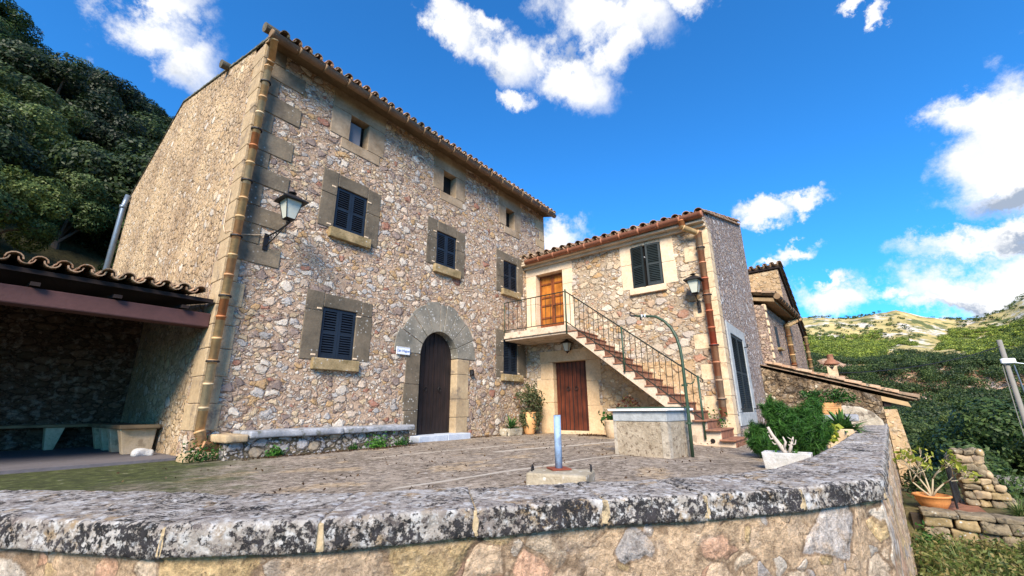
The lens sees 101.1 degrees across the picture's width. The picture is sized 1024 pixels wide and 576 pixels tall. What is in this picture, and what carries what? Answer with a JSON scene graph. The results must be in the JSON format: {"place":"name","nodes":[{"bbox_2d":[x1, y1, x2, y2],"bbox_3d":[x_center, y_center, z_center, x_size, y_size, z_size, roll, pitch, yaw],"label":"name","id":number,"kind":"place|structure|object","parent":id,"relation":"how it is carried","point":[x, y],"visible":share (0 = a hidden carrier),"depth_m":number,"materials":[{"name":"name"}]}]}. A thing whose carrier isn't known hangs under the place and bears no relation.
{"place":"outdoors","nodes":[
{"label":"outdoors","id":0,"kind":"place"},
{"bbox_2d":[0,447,176,474],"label":"shed floor","id":1,"kind":"structure","parent":0,"point":[23,461],"depth_m":6.36,"materials":[{"name":"grey concrete"}]},
{"bbox_2d":[0,423,160,454],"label":"bench","id":2,"kind":"object","parent":1,"relation":"on","point":[124,438],"visible":0.93,"depth_m":7.52,"materials":[{"name":"stone"}]},
{"bbox_2d":[130,448,153,456],"bbox_3d":[-5.971,2.658,6.813,0.199,0.146,0.286,-12,-20,36],"label":"loose stone","id":3,"kind":"object","parent":1,"relation":"on","point":[136,452],"visible":0.9,"depth_m":6.75,"materials":[{"name":"stone"}]},
{"bbox_2d":[0,433,827,495],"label":"courtyard","id":4,"kind":"structure","parent":0,"point":[219,477],"depth_m":5.22,"materials":[{"name":"grey stone"}]},
{"bbox_2d":[165,435,222,462],"bbox_3d":[-4.554,2.376,6.236,0.371,0.379,0.915,-12,-20,36],"label":"weed","id":5,"kind":"object","parent":4,"relation":"on","point":[196,455],"visible":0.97,"depth_m":6.16,"materials":[{"name":"green plant"}]},
{"bbox_2d":[264,444,286,456],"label":"weed","id":6,"kind":"object","parent":4,"relation":"on","point":[275,452],"visible":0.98,"depth_m":6.76,"materials":[{"name":"green plant"}]},
{"bbox_2d":[208,424,414,460],"bbox_3d":[-3.437,2.887,7.770,0.723,0.620,3.608,-12,-20,36],"label":"stone bench","id":7,"kind":"object","parent":4,"relation":"on","point":[240,444],"visible":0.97,"depth_m":7.19,"materials":[{"name":"stone"}]},
{"bbox_2d":[348,442,361,449],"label":"weed","id":8,"kind":"object","parent":4,"relation":"on","point":[351,447],"visible":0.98,"depth_m":7.85,"materials":[{"name":"green plant"}]},
{"bbox_2d":[362,427,398,447],"bbox_3d":[-2.609,2.956,8.340,0.388,0.387,0.826,-12,-20,36],"label":"weed","id":9,"kind":"object","parent":4,"relation":"on","point":[377,443],"visible":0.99,"depth_m":8.22,"materials":[{"name":"green plant"}]},
{"bbox_2d":[389,436,411,445],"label":"weed","id":10,"kind":"object","parent":4,"relation":"on","point":[396,443],"visible":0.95,"depth_m":8.70,"materials":[{"name":"green plant"}]},
{"bbox_2d":[117,433,742,492],"bbox_3d":[0.051,2.840,7.364,6.690,0.064,9.892,-12,-20,36],"label":"courtyard debris","id":11,"kind":"object","parent":4,"relation":"on","point":[377,448],"visible":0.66,"depth_m":6.87,"materials":[{"name":"grey plant"}]},
{"bbox_2d":[499,414,523,435],"bbox_3d":[-0.045,3.873,11.944,0.798,0.675,0.825,-12,-20,36],"label":"agave trough","id":12,"kind":"object","parent":4,"relation":"on","point":[512,429],"visible":0.9,"depth_m":11.81,"materials":[{"name":"stone"}]},
{"bbox_2d":[513,378,547,434],"bbox_3d":[0.558,3.595,12.611,0.991,1.746,0.989,4,-17,-14],"label":"clay jar plant","id":13,"kind":"object","parent":4,"relation":"on","point":[529,419],"visible":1,"depth_m":12.42,"materials":[{"name":"green plant"}]},
{"bbox_2d":[526,415,594,484],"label":"post block","id":14,"kind":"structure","parent":4,"relation":"on","point":[558,473],"depth_m":3.92,"materials":[{"name":"stone"}]},
{"bbox_2d":[576,433,606,436],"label":"leaf litter","id":15,"kind":"object","parent":4,"relation":"on","point":[585,434],"visible":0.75,"depth_m":11.43,"materials":[{"name":"brown plant"}]},
{"bbox_2d":[598,392,640,437],"bbox_3d":[2.743,3.243,10.717,1.083,1.168,0.623,-12,-20,36],"label":"geranium pot","id":16,"kind":"object","parent":4,"relation":"on","point":[609,428],"visible":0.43,"depth_m":10.62,"materials":[{"name":"beige ceramic"}]},
{"bbox_2d":[504,289,746,447],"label":"outside staircase","id":17,"kind":"structure","parent":4,"relation":"on","point":[705,430],"depth_m":10.63,"materials":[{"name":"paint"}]},
{"bbox_2d":[608,407,692,458],"bbox_3d":[2.359,2.448,7.063,1.050,0.875,1.040,-15,-22,41],"label":"well","id":18,"kind":"object","parent":4,"relation":"on","point":[659,432],"visible":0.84,"depth_m":6.73,"materials":[{"name":"rough concrete"},{"name":"stone"},{"name":"green paint"}]},
{"bbox_2d":[629,312,694,456],"bbox_3d":[2.598,1.558,7.187,1.002,2.474,0.150,-12,-20,36],"label":"bent pipe","id":19,"kind":"object","parent":4,"relation":"on","point":[687,406],"visible":0.97,"depth_m":6.93,"materials":[{"name":"green metal"}]},
{"bbox_2d":[761,427,812,468],"bbox_3d":[3.288,1.939,5.057,0.499,0.525,0.279,-12,-20,36],"label":"concrete planter","id":20,"kind":"object","parent":4,"relation":"on","point":[776,459],"visible":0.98,"depth_m":5.01,"materials":[{"name":"concrete"}]},
{"bbox_2d":[742,394,835,457],"bbox_3d":[4.461,2.279,6.890,1.398,1.112,1.179,-12,-20,36],"label":"rosemary shrub","id":21,"kind":"object","parent":4,"relation":"on","point":[807,426],"visible":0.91,"depth_m":6.63,"materials":[{"name":"green plant"}]},
{"bbox_2d":[829,423,843,443],"bbox_3d":[5.403,2.477,7.180,0.403,0.343,0.361,11,-20,-34],"label":"yellow leafed plant","id":22,"kind":"object","parent":4,"relation":"on","point":[838,426],"visible":0.32,"depth_m":7.13,"materials":[{"name":"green plant"}]},
{"bbox_2d":[824,414,858,423],"bbox_3d":[7.687,3.455,10.114,1.128,0.846,0.939,-12,-20,36],"label":"stone ledge","id":23,"kind":"object","parent":4,"relation":"on","point":[855,417],"visible":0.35,"depth_m":9.62,"materials":[{"name":"grey stone"}]},
{"bbox_2d":[790,387,860,414],"bbox_3d":[7.658,2.761,10.335,1.399,0.662,0.719,-12,-20,36],"label":"terracotta planter","id":24,"kind":"object","parent":23,"relation":"on","point":[839,398],"visible":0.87,"depth_m":10.17,"materials":[{"name":"ceramic"}]},
{"bbox_2d":[825,407,871,448],"bbox_3d":[6.341,2.693,8.076,0.994,0.800,1.023,-12,-20,36],"label":"agave planter","id":25,"kind":"object","parent":4,"relation":"on","point":[848,430],"visible":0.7,"depth_m":7.95,"materials":[{"name":"plant"}]},
{"bbox_2d":[841,405,891,446],"bbox_3d":[9.550,3.878,11.985,1.616,1.040,1.600,-12,-20,36],"label":"mortared stone hump","id":26,"kind":"object","parent":4,"relation":"on","point":[864,415],"visible":0.32,"depth_m":11.22,"materials":[{"name":"beige stone"}]},
{"bbox_2d":[0,208,1023,575],"bbox_3d":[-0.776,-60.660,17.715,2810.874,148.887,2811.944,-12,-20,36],"label":"hillside terrain","id":27,"kind":"structure","parent":0,"point":[80,254],"depth_m":373.56,"materials":[{"name":"green plant"}]},
{"bbox_2d":[0,34,29,60],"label":"evergreen tree","id":28,"kind":"object","parent":27,"relation":"on","point":[1,37],"visible":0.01,"depth_m":29.94,"materials":[{"name":"green plant"}]},
{"bbox_2d":[2,14,44,41],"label":"evergreen tree","id":29,"kind":"object","parent":27,"relation":"on","point":[40,37],"visible":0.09,"depth_m":48.34,"materials":[{"name":"green plant"}]},
{"bbox_2d":[0,0,58,60],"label":"evergreen tree","id":30,"kind":"object","parent":27,"relation":"on","point":[15,18],"visible":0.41,"depth_m":39.31,"materials":[{"name":"green plant"}]},
{"bbox_2d":[0,157,76,252],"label":"olive tree","id":31,"kind":"object","parent":27,"relation":"on","point":[15,194],"visible":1,"depth_m":16.01,"materials":[{"name":"green plant"}]},
{"bbox_2d":[0,104,77,191],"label":"evergreen tree","id":32,"kind":"object","parent":27,"relation":"on","point":[15,152],"visible":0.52,"depth_m":18.02,"materials":[{"name":"green plant"}]},
{"bbox_2d":[4,37,75,74],"bbox_3d":[-44.686,-18.355,38.989,6.867,7.336,6.593,6,-17,-22],"label":"evergreen tree","id":33,"kind":"object","parent":27,"relation":"on","point":[28,53],"depth_m":37.79,"materials":[{"name":"green plant"}]},
{"bbox_2d":[0,90,92,168],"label":"olive tree","id":34,"kind":"object","parent":27,"relation":"on","point":[44,135],"visible":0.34,"depth_m":20.38,"materials":[{"name":"green plant"}]},
{"bbox_2d":[0,60,93,148],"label":"olive tree","id":35,"kind":"object","parent":27,"relation":"on","point":[73,118],"visible":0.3,"depth_m":24.07,"materials":[{"name":"green plant"}]},
{"bbox_2d":[0,38,128,128],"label":"evergreen tree","id":36,"kind":"object","parent":27,"relation":"on","point":[50,72],"visible":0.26,"depth_m":28.93,"materials":[{"name":"green plant"}]},
{"bbox_2d":[0,163,129,249],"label":"olive tree","id":37,"kind":"object","parent":27,"relation":"on","point":[96,221],"visible":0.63,"depth_m":19.37,"materials":[{"name":"green plant"}]},
{"bbox_2d":[63,57,114,79],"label":"evergreen tree","id":38,"kind":"object","parent":27,"relation":"on","point":[91,67],"visible":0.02,"depth_m":62.58,"materials":[{"name":"green plant"}]},
{"bbox_2d":[75,66,108,93],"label":"evergreen tree","id":39,"kind":"object","parent":27,"relation":"on","point":[92,77],"visible":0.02,"depth_m":45.84,"materials":[{"name":"green plant"}]},
{"bbox_2d":[27,91,158,155],"bbox_3d":[-29.498,-9.604,29.477,8.743,8.229,8.042,-2,-16,4],"label":"evergreen tree","id":40,"kind":"object","parent":27,"relation":"on","point":[105,135],"visible":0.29,"depth_m":28.48,"materials":[{"name":"green plant"}]},
{"bbox_2d":[39,137,158,258],"bbox_3d":[-20.352,-3.591,23.187,9.229,8.686,8.489,9,-19,-31],"label":"evergreen tree","id":41,"kind":"object","parent":27,"relation":"on","point":[122,170],"visible":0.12,"depth_m":20.61,"materials":[{"name":"green plant"}]},
{"bbox_2d":[72,140,139,196],"bbox_3d":[-24.728,-5.779,25.994,5.299,5.829,5.459,12,-20,-38],"label":"olive tree","id":42,"kind":"object","parent":27,"relation":"on","point":[96,146],"visible":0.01,"depth_m":24.20,"materials":[{"name":"green plant"}]},
{"bbox_2d":[0,251,213,450],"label":"open shed","id":43,"kind":"structure","parent":27,"relation":"on","point":[69,340],"depth_m":8.19,"materials":[{"name":"tile"}]},
{"bbox_2d":[97,221,124,270],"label":"olive tree","id":44,"kind":"object","parent":27,"relation":"on","point":[114,254],"depth_m":18.27,"materials":[{"name":"green plant"}]},
{"bbox_2d":[59,68,163,126],"bbox_3d":[-35.895,-13.363,36.800,9.189,9.816,8.822,-9,-18,28],"label":"evergreen tree","id":45,"kind":"object","parent":27,"relation":"on","point":[110,85],"visible":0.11,"depth_m":35.72,"materials":[{"name":"green plant"}]},
{"bbox_2d":[86,111,167,149],"bbox_3d":[-31.345,-10.150,34.195,8.630,8.831,9.382,0,-16,-1],"label":"evergreen tree","id":46,"kind":"object","parent":27,"relation":"on","point":[155,132],"visible":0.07,"depth_m":32.88,"materials":[{"name":"green plant"}]},
{"bbox_2d":[125,101,168,129],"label":"evergreen tree","id":47,"kind":"object","parent":27,"relation":"on","point":[148,112],"visible":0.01,"depth_m":39.32,"materials":[{"name":"green plant"}]},
{"bbox_2d":[134,89,167,114],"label":"evergreen tree","id":48,"kind":"object","parent":27,"relation":"on","point":[143,94],"visible":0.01,"depth_m":61.27,"materials":[{"name":"green plant"}]},
{"bbox_2d":[132,93,174,124],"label":"evergreen tree","id":49,"kind":"object","parent":27,"relation":"on","point":[167,119],"visible":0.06,"depth_m":50.42,"materials":[{"name":"green plant"}]},
{"bbox_2d":[103,22,555,462],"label":"stone house","id":50,"kind":"structure","parent":27,"relation":"on","point":[419,239],"depth_m":9.39,"materials":[{"name":"stone"}]},
{"bbox_2d":[262,191,308,250],"bbox_3d":[-4.242,-1.256,7.861,0.782,1.064,0.446,-12,-20,36],"label":"wall lantern","id":51,"kind":"object","parent":50,"relation":"attached to","point":[291,203],"depth_m":7.76,"materials":[{"name":"black metal"}]},
{"bbox_2d":[298,289,372,371],"bbox_3d":[-3.657,0.936,8.807,0.340,1.567,1.533,-12,-20,36],"label":"window","id":52,"kind":"structure","parent":50,"relation":"in","point":[334,338],"depth_m":8.71,"materials":[{"name":"stone"}]},
{"bbox_2d":[317,167,380,248],"bbox_3d":[-3.686,-1.727,9.567,0.340,1.546,1.473,-12,-20,36],"label":"window","id":53,"kind":"structure","parent":50,"relation":"in","point":[345,212],"depth_m":9.49,"materials":[{"name":"stone"}]},
{"bbox_2d":[330,87,386,165],"bbox_3d":[-3.751,-3.800,10.190,0.277,1.448,1.413,-12,-20,36],"label":"attic window","id":54,"kind":"structure","parent":50,"relation":"in","point":[365,139],"depth_m":10.15,"materials":[{"name":"stone"}]},
{"bbox_2d":[396,346,409,354],"bbox_3d":[-2.562,1.485,9.952,0.029,0.180,0.399,-12,-20,36],"label":"name plaque","id":55,"kind":"object","parent":50,"relation":"attached to","point":[403,350],"visible":1,"depth_m":9.93,"materials":[{"name":"white ceramic"}]},
{"bbox_2d":[416,333,450,434],"bbox_3d":[-2.047,2.424,10.823,0.103,2.580,1.300,-12,-20,36],"label":"door","id":56,"kind":"structure","parent":50,"relation":"in","point":[433,411],"depth_m":10.85,"materials":[{"name":"brown wood"}]},
{"bbox_2d":[426,216,464,279],"bbox_3d":[-1.884,-1.061,11.819,0.340,1.527,1.453,-12,-20,36],"label":"window","id":57,"kind":"structure","parent":50,"relation":"in","point":[442,251],"depth_m":11.75,"materials":[{"name":"stone"}]},
{"bbox_2d":[433,149,465,208],"bbox_3d":[-1.922,-3.143,12.482,0.275,1.468,1.283,-12,-20,36],"label":"attic window","id":58,"kind":"structure","parent":50,"relation":"in","point":[452,171],"depth_m":12.52,"materials":[{"name":"stone"}]},
{"bbox_2d":[496,248,522,299],"bbox_3d":[-0.127,-0.402,14.011,0.340,1.486,1.423,-12,-20,36],"label":"window","id":59,"kind":"structure","parent":50,"relation":"in","point":[509,271],"depth_m":13.95,"materials":[{"name":"stone"}]},
{"bbox_2d":[499,189,520,239],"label":"attic window","id":60,"kind":"structure","parent":50,"relation":"in","point":[509,207],"depth_m":14.72,"materials":[{"name":"stone"}]},
{"bbox_2d":[496,328,525,381],"bbox_3d":[-0.078,2.158,13.309,0.340,1.556,1.533,-12,-20,36],"label":"window","id":61,"kind":"structure","parent":50,"relation":"in","point":[511,360],"depth_m":13.18,"materials":[{"name":"stone"}]},
{"bbox_2d":[0,424,917,575],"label":"parapet wall","id":62,"kind":"structure","parent":27,"relation":"on","point":[837,509],"depth_m":2.23,"materials":[{"name":"grey stone"}]},
{"bbox_2d":[521,207,766,439],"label":"stone wing","id":63,"kind":"structure","parent":27,"relation":"on","point":[617,277],"depth_m":12.14,"materials":[{"name":"beige stone"}]},
{"bbox_2d":[545,244,551,249],"bbox_3d":[1.814,-0.954,20.329,0.340,2.480,0.106,-6,-17,19],"label":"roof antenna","id":64,"kind":"object","parent":63,"relation":"on","point":[548,246],"visible":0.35,"depth_m":20.59,"materials":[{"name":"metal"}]},
{"bbox_2d":[540,273,563,327],"bbox_3d":[1.366,0.550,14.007,1.020,2.090,0.109,-12,-20,36],"label":"balcony door","id":65,"kind":"structure","parent":63,"relation":"in","point":[553,283],"depth_m":14.11,"materials":[{"name":"brown wood"}]},
{"bbox_2d":[561,339,573,352],"bbox_3d":[1.699,1.767,12.791,0.307,0.451,0.432,-12,-20,36],"label":"wall lantern","id":66,"kind":"object","parent":63,"relation":"attached to","point":[566,343],"depth_m":12.69,"materials":[{"name":"black metal"}]},
{"bbox_2d":[556,361,588,430],"bbox_3d":[1.863,3.260,12.807,1.140,2.010,0.090,-12,-20,36],"label":"plank door","id":67,"kind":"structure","parent":63,"relation":"in","point":[572,399],"depth_m":12.81,"materials":[{"name":"brown wood"}]},
{"bbox_2d":[619,235,677,295],"bbox_3d":[3.910,-0.605,12.112,1.583,1.576,0.382,-12,-20,36],"label":"window","id":68,"kind":"structure","parent":63,"relation":"in","point":[646,272],"depth_m":11.99,"materials":[{"name":"beige stone"}]},
{"bbox_2d":[683,273,703,311],"bbox_3d":[4.710,0.098,10.803,0.421,0.958,0.536,-12,-20,36],"label":"wall lantern","id":69,"kind":"object","parent":63,"relation":"attached to","point":[693,281],"depth_m":10.74,"materials":[{"name":"black metal"}]},
{"bbox_2d":[748,261,814,372],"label":"house","id":70,"kind":"structure","parent":27,"relation":"on","point":[782,331],"depth_m":18.11,"materials":[{"name":"stone"}]},
{"bbox_2d":[774,326,784,350],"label":"window","id":71,"kind":"structure","parent":70,"relation":"in","point":[776,332],"depth_m":16.66,"materials":[{"name":"stone"}]},
{"bbox_2d":[760,354,919,485],"bbox_3d":[11.684,4.944,14.803,3.864,4.920,5.082,-12,-20,36],"label":"lean to","id":72,"kind":"object","parent":27,"relation":"on","point":[788,382],"visible":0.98,"depth_m":13.40,"materials":[{"name":"stone"}]},
{"bbox_2d":[803,318,1023,357],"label":"pale pinewood","id":73,"kind":"object","parent":27,"relation":"on","point":[854,347],"visible":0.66,"depth_m":373.00,"materials":[{"name":"green plant"}]},
{"bbox_2d":[805,345,1023,438],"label":"dark woodland","id":74,"kind":"object","parent":27,"relation":"on","point":[926,412],"visible":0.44,"depth_m":207.99,"materials":[{"name":"green plant"}]},
{"bbox_2d":[806,293,1023,352],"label":"ridge scrub","id":75,"kind":"object","parent":27,"relation":"on","point":[1009,306],"visible":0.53,"depth_m":467.54,"materials":[{"name":"green plant"}]},
{"bbox_2d":[896,455,934,491],"bbox_3d":[9.679,4.611,10.109,0.741,1.115,0.793,2,-16,-8],"label":"bush","id":76,"kind":"object","parent":27,"relation":"on","point":[914,489],"visible":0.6,"depth_m":10.09,"materials":[{"name":"green plant"}]},
{"bbox_2d":[901,419,936,444],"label":"valley tree","id":77,"kind":"object","parent":27,"relation":"on","point":[913,433],"visible":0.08,"depth_m":53.23,"materials":[{"name":"green plant"}]},
{"bbox_2d":[911,520,948,554],"bbox_3d":[7.429,4.581,7.518,0.735,0.806,0.528,12,-20,-36],"label":"bush","id":78,"kind":"object","parent":27,"relation":"on","point":[929,535],"visible":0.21,"depth_m":7.51,"materials":[{"name":"green plant"}]},
{"bbox_2d":[898,461,1023,501],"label":"garden brush","id":79,"kind":"object","parent":27,"relation":"on","point":[1011,486],"visible":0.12,"depth_m":10.14,"materials":[{"name":"green plant"}]},
{"bbox_2d":[909,418,1018,472],"bbox_3d":[28.994,13.460,26.823,9.687,9.951,9.540,-8,-18,25],"label":"valley tree","id":80,"kind":"object","parent":27,"relation":"on","point":[944,425],"depth_m":28.00,"materials":[{"name":"green plant"}]},
{"bbox_2d":[935,411,993,427],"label":"valley tree","id":81,"kind":"object","parent":27,"relation":"on","point":[941,417],"visible":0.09,"depth_m":75.88,"materials":[{"name":"green plant"}]},
{"bbox_2d":[910,525,1023,575],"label":"weedy undergrowth","id":82,"kind":"object","parent":27,"relation":"on","point":[930,553],"visible":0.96,"depth_m":6.57,"materials":[{"name":"green plant"}]},
{"bbox_2d":[910,506,1023,547],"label":"dry stone wall","id":83,"kind":"structure","parent":27,"relation":"on","point":[956,523],"depth_m":7.59,"materials":[{"name":"stone"}]},
{"bbox_2d":[926,463,1011,485],"bbox_3d":[18.658,9.214,15.963,6.496,4.950,5.738,3,-17,-13],"label":"valley tree","id":84,"kind":"object","parent":27,"relation":"on","point":[994,472],"depth_m":15.76,"materials":[{"name":"green plant"}]},
{"bbox_2d":[917,397,1023,476],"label":"valley tree","id":85,"kind":"object","parent":27,"relation":"on","point":[1006,436],"visible":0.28,"depth_m":22.11,"materials":[{"name":"green plant"}]},
{"bbox_2d":[989,448,1023,474],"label":"valley tree","id":86,"kind":"object","parent":27,"relation":"on","point":[1012,466],"visible":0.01,"depth_m":23.35,"materials":[{"name":"green plant"}]},
{"bbox_2d":[991,498,1023,516],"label":"grass clump","id":87,"kind":"object","parent":27,"relation":"on","point":[1017,510],"visible":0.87,"depth_m":7.71,"materials":[{"name":"green plant"}]},
{"bbox_2d":[996,340,1023,434],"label":"utility pole","id":88,"kind":"object","parent":27,"relation":"on","point":[1005,360],"visible":1,"depth_m":16.25,"materials":[{"name":"metal"}]},
{"bbox_2d":[838,346,999,373],"bbox_3d":[15.170,2.607,15.525,8.578,1.178,0.030,3,-17,-13],"label":"overhead wire","id":89,"kind":"object","parent":88,"relation":"attached to","point":[920,365],"visible":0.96,"depth_m":15.39,"materials":[{"name":"black metal"}]},
{"bbox_2d":[996,475,1023,491],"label":"sheet fence","id":90,"kind":"object","parent":27,"relation":"on","point":[1008,478],"depth_m":13.93,"materials":[{"name":"grey metal"}]},
{"bbox_2d":[0,0,1023,319],"label":"sky","id":91,"kind":"structure","parent":0,"point":[873,150],"materials":[{"name":"blue"}]},
{"bbox_2d":[707,398,729,427],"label":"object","id":92,"kind":"object","parent":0,"point":[721,419],"visible":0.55,"depth_m":9.86,"materials":[{"name":"green plant"}]},
{"bbox_2d":[948,501,985,511],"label":"garden terrace","id":93,"kind":"structure","parent":0,"point":[963,506],"depth_m":8.46,"materials":[{"name":"ceramic"}]},
{"bbox_2d":[892,442,983,508],"bbox_3d":[8.530,3.785,8.531,1.401,1.244,0.985,-12,-20,36],"label":"bowl shrub","id":94,"kind":"object","parent":93,"relation":"on","point":[931,497],"visible":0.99,"depth_m":8.45,"materials":[{"name":"green plant"}]},
{"bbox_2d":[943,451,961,508],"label":"iron gate","id":95,"kind":"structure","parent":93,"relation":"on","point":[956,495],"depth_m":8.47,"materials":[{"name":"black metal"}]},
{"bbox_2d":[949,447,1019,508],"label":"stone pillar","id":96,"kind":"structure","parent":93,"relation":"on","point":[987,489],"depth_m":8.63,"materials":[{"name":"stone"}]}
]}

